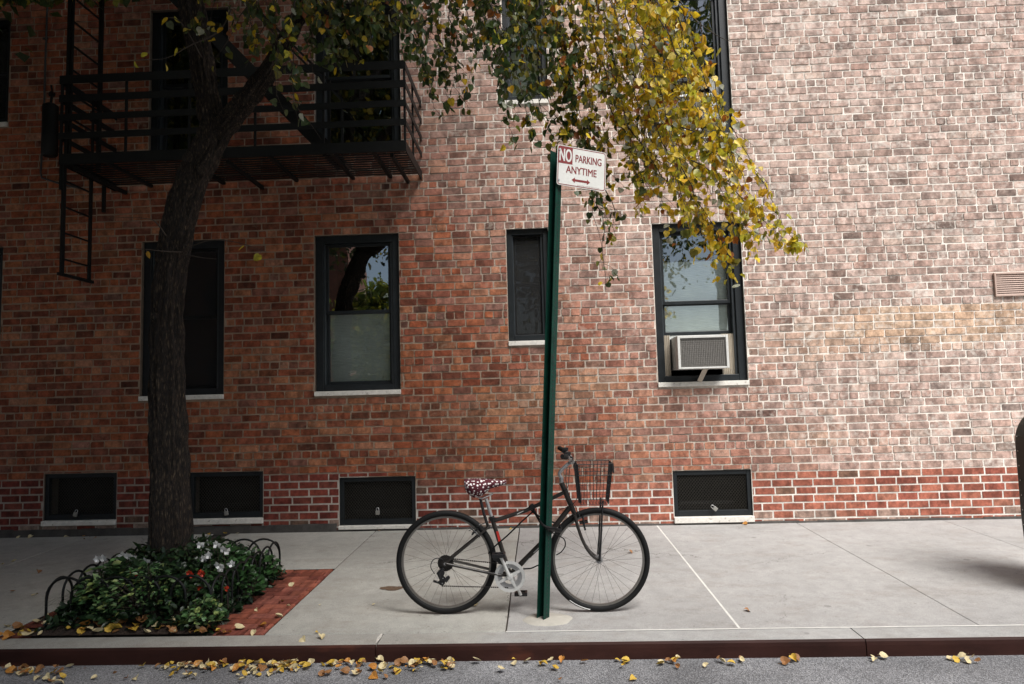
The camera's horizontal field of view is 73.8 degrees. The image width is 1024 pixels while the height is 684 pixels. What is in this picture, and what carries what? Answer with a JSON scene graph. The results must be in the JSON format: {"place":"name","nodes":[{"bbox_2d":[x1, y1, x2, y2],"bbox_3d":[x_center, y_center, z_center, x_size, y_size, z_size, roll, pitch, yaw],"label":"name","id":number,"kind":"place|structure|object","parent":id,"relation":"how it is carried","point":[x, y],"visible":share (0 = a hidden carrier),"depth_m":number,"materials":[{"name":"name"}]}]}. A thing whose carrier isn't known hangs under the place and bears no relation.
{"place":"outdoors","nodes":[
{"label":"outdoors","id":0,"kind":"place"},
{"bbox_2d":[0,519,1023,637],"bbox_3d":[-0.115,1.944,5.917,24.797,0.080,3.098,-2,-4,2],"label":"sidewalk","id":1,"kind":"structure","parent":0,"point":[779,575],"depth_m":5.50,"materials":[{"name":"concrete"}]},
{"bbox_2d":[12,621,22,628],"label":"fallen leaf","id":2,"kind":"object","parent":1,"relation":"on","point":[16,624],"visible":0.88,"depth_m":4.69,"materials":[{"name":"brown plant"}]},
{"bbox_2d":[0,0,108,61],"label":"opposite tree","id":3,"kind":"object","parent":1,"relation":"on","point":[23,57],"visible":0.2,"depth_m":7.62,"materials":[{"name":"green plant"}]},
{"bbox_2d":[25,576,279,636],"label":"soil","id":4,"kind":"structure","parent":1,"relation":"on","point":[60,630],"depth_m":4.51,"materials":[{"name":"brown soil"}]},
{"bbox_2d":[40,589,115,612],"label":"lily turf","id":5,"kind":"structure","parent":4,"relation":"on","point":[68,598],"depth_m":4.77,"materials":[{"name":"green plant"}]},
{"bbox_2d":[77,627,84,633],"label":"fallen leaf","id":6,"kind":"object","parent":4,"relation":"on","point":[79,630],"visible":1,"depth_m":4.49,"materials":[{"name":"yellow plant"}]},
{"bbox_2d":[92,627,103,631],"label":"fallen leaf","id":7,"kind":"object","parent":4,"relation":"on","point":[98,629],"visible":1,"depth_m":4.47,"materials":[{"name":"beige plant"}]},
{"bbox_2d":[72,558,129,605],"bbox_3d":[-2.830,1.678,4.746,0.412,0.313,0.407,-2,-4,2],"label":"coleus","id":8,"kind":"object","parent":4,"relation":"on","point":[83,599],"visible":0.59,"depth_m":4.65,"materials":[{"name":"green plant"}]},
{"bbox_2d":[104,623,113,631],"bbox_3d":[-2.652,1.884,4.495,0.092,0.013,0.062,22,42,12],"label":"fallen leaf","id":9,"kind":"object","parent":4,"relation":"on","point":[108,628],"visible":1,"depth_m":4.50,"materials":[{"name":"yellow plant"}]},
{"bbox_2d":[87,590,132,615],"bbox_3d":[-2.721,1.783,4.650,0.307,0.166,0.306,-2,-4,2],"label":"coleus","id":10,"kind":"object","parent":4,"relation":"on","point":[101,606],"visible":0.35,"depth_m":4.55,"materials":[{"name":"green plant"}]},
{"bbox_2d":[111,623,121,627],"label":"fallen leaf","id":11,"kind":"object","parent":4,"relation":"on","point":[116,625],"visible":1,"depth_m":4.50,"materials":[{"name":"plant"}]},
{"bbox_2d":[93,542,149,575],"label":"impatiens","id":12,"kind":"object","parent":4,"relation":"on","point":[102,558],"visible":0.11,"depth_m":5.07,"materials":[{"name":"white plant"}]},
{"bbox_2d":[104,555,153,592],"bbox_3d":[-2.781,1.699,4.942,0.402,0.279,0.357,0,-5,-17],"label":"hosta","id":13,"kind":"object","parent":4,"relation":"on","point":[123,558],"visible":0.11,"depth_m":4.99,"materials":[{"name":"green plant"}]},
{"bbox_2d":[100,563,183,614],"bbox_3d":[-2.507,1.684,4.688,0.554,0.311,0.527,-2,-4,2],"label":"coleus","id":14,"kind":"object","parent":4,"relation":"on","point":[130,589],"visible":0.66,"depth_m":4.61,"materials":[{"name":"green plant"}]},
{"bbox_2d":[34,533,286,635],"bbox_3d":[-2.541,1.752,5.200,1.262,0.527,1.476,-2,-4,2],"label":"ground cover","id":15,"kind":"object","parent":4,"relation":"on","point":[63,607],"visible":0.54,"depth_m":4.75,"materials":[{"name":"green plant"}]},
{"bbox_2d":[44,538,280,626],"bbox_3d":[-2.579,1.804,5.241,1.157,0.338,1.247,-2,-4,2],"label":"hoop fence","id":16,"kind":"object","parent":4,"relation":"on","point":[69,578],"visible":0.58,"depth_m":4.76,"materials":[{"name":"black metal"}]},
{"bbox_2d":[169,626,176,634],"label":"fallen leaf","id":17,"kind":"object","parent":4,"relation":"on","point":[172,629],"visible":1,"depth_m":4.46,"materials":[{"name":"brown plant"}]},
{"bbox_2d":[166,559,228,604],"bbox_3d":[-2.224,1.719,4.921,0.551,0.322,0.441,-2,-4,2],"label":"begonia","id":18,"kind":"object","parent":4,"relation":"on","point":[200,573],"visible":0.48,"depth_m":4.84,"materials":[{"name":"green plant"}]},
{"bbox_2d":[199,626,206,632],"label":"fallen leaf","id":19,"kind":"object","parent":4,"relation":"on","point":[201,628],"visible":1,"depth_m":4.46,"materials":[{"name":"brown plant"}]},
{"bbox_2d":[178,594,227,628],"bbox_3d":[-2.059,1.800,4.552,0.304,0.218,0.282,-2,-4,2],"label":"ivy","id":20,"kind":"object","parent":4,"relation":"on","point":[219,611],"visible":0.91,"depth_m":4.51,"materials":[{"name":"green plant"}]},
{"bbox_2d":[178,540,254,583],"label":"impatiens","id":21,"kind":"object","parent":4,"relation":"on","point":[220,566],"visible":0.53,"depth_m":5.07,"materials":[{"name":"white plant"}]},
{"bbox_2d":[207,560,267,597],"bbox_3d":[-2.066,1.789,5.107,0.443,0.287,0.452,-2,-4,2],"label":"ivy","id":22,"kind":"object","parent":4,"relation":"on","point":[259,581],"visible":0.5,"depth_m":5.10,"materials":[{"name":"green plant"}]},
{"bbox_2d":[241,546,283,576],"bbox_3d":[-2.100,1.815,5.574,0.448,0.285,0.459,-2,-4,2],"label":"ivy","id":23,"kind":"object","parent":4,"relation":"on","point":[276,569],"visible":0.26,"depth_m":5.53,"materials":[{"name":"green plant"}]},
{"bbox_2d":[0,0,808,572],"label":"street tree","id":24,"kind":"object","parent":4,"relation":"on","point":[170,520],"visible":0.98,"depth_m":5.20,"materials":[{"name":"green plant"}]},
{"bbox_2d":[0,569,332,638],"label":"brick paving","id":25,"kind":"structure","parent":1,"relation":"on","point":[301,588],"depth_m":5.03,"materials":[{"name":"brick"}]},
{"bbox_2d":[234,623,244,628],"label":"fallen leaf","id":26,"kind":"object","parent":25,"relation":"on","point":[239,626],"visible":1,"depth_m":4.55,"materials":[{"name":"beige plant"}]},
{"bbox_2d":[379,586,402,590],"bbox_3d":[-0.942,1.929,5.345,0.199,0.003,0.119,-2,-4,2],"label":"dirt patch","id":27,"kind":"object","parent":1,"relation":"on","point":[391,588],"visible":0.94,"depth_m":5.35,"materials":[{"name":"brown soil"}]},
{"bbox_2d":[396,446,649,613],"bbox_3d":[0.093,1.321,4.835,1.692,1.108,0.700,-3,-5,19],"label":"bicycle","id":28,"kind":"object","parent":1,"relation":"on","point":[476,487],"visible":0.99,"depth_m":4.72,"materials":[{"name":"metal"}]},
{"bbox_2d":[488,503,565,569],"bbox_3d":[0.115,1.348,4.724,0.516,0.455,0.251,-4,-5,29],"label":"bike lock","id":29,"kind":"object","parent":28,"relation":"attached to","point":[549,528],"visible":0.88,"depth_m":4.71,"materials":[{"name":"metal"}]},
{"bbox_2d":[523,145,605,625],"bbox_3d":[0.367,0.253,4.688,0.692,3.262,0.256,-2,-4,2],"label":"parking sign","id":30,"kind":"object","parent":1,"relation":"on","point":[577,167],"visible":1,"depth_m":4.71,"materials":[{"name":"green metal"}]},
{"bbox_2d":[506,526,1023,631],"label":"joint sealant","id":31,"kind":"object","parent":1,"relation":"on","point":[727,613],"visible":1,"depth_m":4.33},
{"bbox_2d":[1015,417,1023,534],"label":"mailbox","id":32,"kind":"object","parent":1,"relation":"on","point":[1019,441],"visible":1,"depth_m":5.17,"materials":[{"name":"black metal"}]},
{"bbox_2d":[0,655,1023,683],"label":"road","id":33,"kind":"structure","parent":0,"point":[997,669],"depth_m":3.95,"materials":[{"name":"grey asphalt"}]},
{"bbox_2d":[5,665,15,672],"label":"fallen leaf","id":34,"kind":"object","parent":33,"relation":"on","point":[9,669],"visible":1,"depth_m":4.17,"materials":[{"name":"orange plant"}]},
{"bbox_2d":[34,665,44,672],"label":"fallen leaf","id":35,"kind":"object","parent":33,"relation":"on","point":[39,668],"visible":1,"depth_m":4.15,"materials":[{"name":"brown plant"}]},
{"bbox_2d":[42,672,49,679],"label":"fallen leaf","id":36,"kind":"object","parent":33,"relation":"on","point":[47,675],"visible":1,"depth_m":4.03,"materials":[{"name":"beige plant"}]},
{"bbox_2d":[59,673,66,679],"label":"fallen leaf","id":37,"kind":"object","parent":33,"relation":"on","point":[63,675],"visible":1,"depth_m":4.05,"materials":[{"name":"plant"}]},
{"bbox_2d":[232,663,238,670],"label":"fallen leaf","id":38,"kind":"object","parent":33,"relation":"on","point":[236,666],"visible":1,"depth_m":4.07,"materials":[{"name":"orange plant"}]},
{"bbox_2d":[258,664,266,671],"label":"fallen leaf","id":39,"kind":"object","parent":33,"relation":"on","point":[262,667],"visible":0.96,"depth_m":4.10,"materials":[{"name":"brown plant"}]},
{"bbox_2d":[303,662,310,666],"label":"fallen leaf","id":40,"kind":"object","parent":33,"relation":"on","point":[305,664],"visible":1,"depth_m":4.09,"materials":[{"name":"yellow plant"}]},
{"bbox_2d":[318,669,324,675],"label":"fallen leaf","id":41,"kind":"object","parent":33,"relation":"on","point":[320,672],"visible":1,"depth_m":3.99,"materials":[{"name":"orange plant"}]},
{"bbox_2d":[340,666,349,672],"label":"fallen leaf","id":42,"kind":"object","parent":33,"relation":"on","point":[346,669],"visible":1,"depth_m":4.02,"materials":[{"name":"orange plant"}]},
{"bbox_2d":[368,670,377,678],"bbox_3d":[-0.803,1.923,3.938,0.084,0.020,0.057,0,35,39],"label":"fallen leaf","id":43,"kind":"object","parent":33,"relation":"on","point":[373,675],"visible":1,"depth_m":3.94,"materials":[{"name":"orange plant"}]},
{"bbox_2d":[368,663,377,668],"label":"fallen leaf","id":44,"kind":"object","parent":33,"relation":"on","point":[373,665],"visible":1,"depth_m":4.05,"materials":[{"name":"orange plant"}]},
{"bbox_2d":[375,655,383,660],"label":"fallen leaf","id":45,"kind":"object","parent":33,"relation":"on","point":[380,657],"visible":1,"depth_m":4.15,"materials":[{"name":"beige plant"}]},
{"bbox_2d":[378,662,386,668],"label":"fallen leaf","id":46,"kind":"object","parent":33,"relation":"on","point":[381,665],"visible":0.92,"depth_m":4.07,"materials":[{"name":"beige plant"}]},
{"bbox_2d":[394,666,400,674],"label":"fallen leaf","id":47,"kind":"object","parent":33,"relation":"on","point":[396,669],"visible":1,"depth_m":4.00,"materials":[{"name":"yellow plant"}]},
{"bbox_2d":[394,658,401,665],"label":"fallen leaf","id":48,"kind":"object","parent":33,"relation":"on","point":[397,662],"visible":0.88,"depth_m":4.11,"materials":[{"name":"brown plant"}]},
{"bbox_2d":[398,656,408,662],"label":"fallen leaf","id":49,"kind":"object","parent":33,"relation":"on","point":[404,659],"visible":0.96,"depth_m":4.12,"materials":[{"name":"brown plant"}]},
{"bbox_2d":[408,659,416,664],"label":"fallen leaf","id":50,"kind":"object","parent":33,"relation":"on","point":[410,662],"visible":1,"depth_m":4.09,"materials":[{"name":"beige plant"}]},
{"bbox_2d":[780,656,789,664],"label":"fallen leaf","id":51,"kind":"object","parent":33,"relation":"on","point":[784,660],"visible":1,"depth_m":3.98,"materials":[{"name":"brown plant"}]},
{"bbox_2d":[789,653,796,661],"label":"fallen leaf","id":52,"kind":"object","parent":33,"relation":"on","point":[793,656],"visible":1,"depth_m":4.01,"materials":[{"name":"yellow plant"}]},
{"bbox_2d":[879,651,887,657],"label":"fallen leaf","id":53,"kind":"object","parent":33,"relation":"on","point":[883,654],"visible":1,"depth_m":4.02,"materials":[{"name":"beige plant"}]},
{"bbox_2d":[952,656,959,662],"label":"fallen leaf","id":54,"kind":"object","parent":33,"relation":"on","point":[956,659],"visible":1,"depth_m":3.96,"materials":[{"name":"yellow plant"}]},
{"bbox_2d":[957,652,968,657],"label":"fallen leaf","id":55,"kind":"object","parent":33,"relation":"on","point":[961,654],"visible":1,"depth_m":3.98,"materials":[{"name":"beige plant"}]},
{"label":"ground","id":56,"kind":"structure","parent":0,"visible":0},
{"bbox_2d":[0,0,1023,541],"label":"brick building","id":57,"kind":"structure","parent":56,"relation":"on","point":[360,350],"depth_m":7.62,"materials":[{"name":"brick"}]},
{"bbox_2d":[0,248,2,332],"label":"window","id":58,"kind":"structure","parent":57,"relation":"in","point":[1,249],"depth_m":7.91,"materials":[{"name":"paint"}]},
{"bbox_2d":[0,20,10,126],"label":"window","id":59,"kind":"structure","parent":57,"relation":"in","point":[5,25],"depth_m":8.15,"materials":[{"name":"paint"}]},
{"bbox_2d":[39,7,78,188],"bbox_3d":[-5.279,-3.142,8.002,0.498,2.774,0.033,-2,-4,2],"label":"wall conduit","id":60,"kind":"object","parent":57,"relation":"attached to","point":[45,38],"depth_m":8.00,"materials":[{"name":"black metal"}]},
{"bbox_2d":[138,241,224,400],"bbox_3d":[-3.736,-0.248,7.829,0.968,1.817,0.222,-2,-4,2],"label":"window","id":61,"kind":"structure","parent":57,"relation":"in","point":[203,314],"depth_m":7.82,"materials":[{"name":"glass"}]},
{"bbox_2d":[151,9,227,149],"bbox_3d":[-3.753,-2.999,8.428,1.130,2.170,0.855,-2,-4,2],"label":"window","id":62,"kind":"structure","parent":57,"relation":"in","point":[165,41],"depth_m":8.11,"materials":[{"name":"glass"}]},
{"bbox_2d":[41,0,421,283],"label":"fire escape","id":63,"kind":"object","parent":57,"relation":"attached to","point":[79,163],"visible":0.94,"depth_m":7.00,"materials":[{"name":"black metal"}]},
{"bbox_2d":[314,234,400,395],"bbox_3d":[-1.723,-0.306,8.103,1.163,2.165,0.922,-2,-4,2],"label":"window","id":64,"kind":"structure","parent":57,"relation":"in","point":[358,304],"depth_m":7.85,"materials":[{"name":"glass"}]},
{"bbox_2d":[316,2,400,142],"bbox_3d":[-1.768,-3.057,8.351,1.195,2.170,0.855,-2,-4,2],"label":"window","id":65,"kind":"structure","parent":57,"relation":"in","point":[391,48],"depth_m":8.75,"materials":[{"name":"glass"}]},
{"bbox_2d":[502,0,548,104],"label":"window","id":66,"kind":"structure","parent":57,"relation":"in","point":[505,20],"depth_m":7.94,"materials":[{"name":"glass"}]},
{"bbox_2d":[506,229,547,345],"bbox_3d":[0.188,-0.612,7.698,0.478,1.317,0.222,-2,-4,2],"label":"window","id":67,"kind":"structure","parent":57,"relation":"in","point":[527,248],"depth_m":7.70,"materials":[{"name":"glass"}]},
{"bbox_2d":[655,79,718,133],"bbox_3d":[1.994,-2.679,7.825,0.763,0.654,0.340,-2,-4,2],"label":"air conditioner","id":68,"kind":"object","parent":57,"relation":"attached to","point":[711,89],"visible":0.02,"depth_m":7.68,"materials":[{"name":"white metal"}]},
{"bbox_2d":[644,0,734,138],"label":"window","id":69,"kind":"structure","parent":57,"relation":"in","point":[712,13],"depth_m":7.85,"materials":[{"name":"glass"}]},
{"bbox_2d":[664,333,734,381],"bbox_3d":[2.075,0.178,7.521,0.783,0.534,0.500,-2,-4,2],"label":"air conditioner","id":70,"kind":"object","parent":57,"relation":"attached to","point":[704,353],"visible":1,"depth_m":7.30,"materials":[{"name":"plastic"}]},
{"bbox_2d":[652,222,749,386],"bbox_3d":[2.084,-0.417,7.957,1.175,2.165,0.922,-2,-4,2],"label":"window","id":71,"kind":"structure","parent":57,"relation":"in","point":[687,301],"depth_m":7.66,"materials":[{"name":"glass"}]},
{"bbox_2d":[0,626,1023,648],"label":"kerb","id":72,"kind":"structure","parent":56,"relation":"on","point":[579,636],"depth_m":4.26,"materials":[{"name":"concrete"}]},
{"bbox_2d":[2,630,14,639],"bbox_3d":[-3.317,1.929,4.485,0.097,0.064,0.029,-13,-40,-1],"label":"fallen leaf","id":73,"kind":"object","parent":72,"relation":"on","point":[7,634],"visible":1,"depth_m":4.49,"materials":[{"name":"brown plant"}]},
{"bbox_2d":[21,631,33,634],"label":"fallen leaf","id":74,"kind":"object","parent":72,"relation":"on","point":[25,633],"visible":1,"depth_m":4.49,"materials":[{"name":"beige plant"}]},
{"bbox_2d":[299,635,304,641],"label":"fallen leaf","id":75,"kind":"object","parent":72,"relation":"on","point":[302,639],"visible":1,"depth_m":4.30,"materials":[{"name":"beige plant"}]},
{"bbox_2d":[0,637,1023,665],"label":"kerb face","id":76,"kind":"object","parent":72,"relation":"on","point":[875,647],"visible":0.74,"depth_m":4.14}
]}

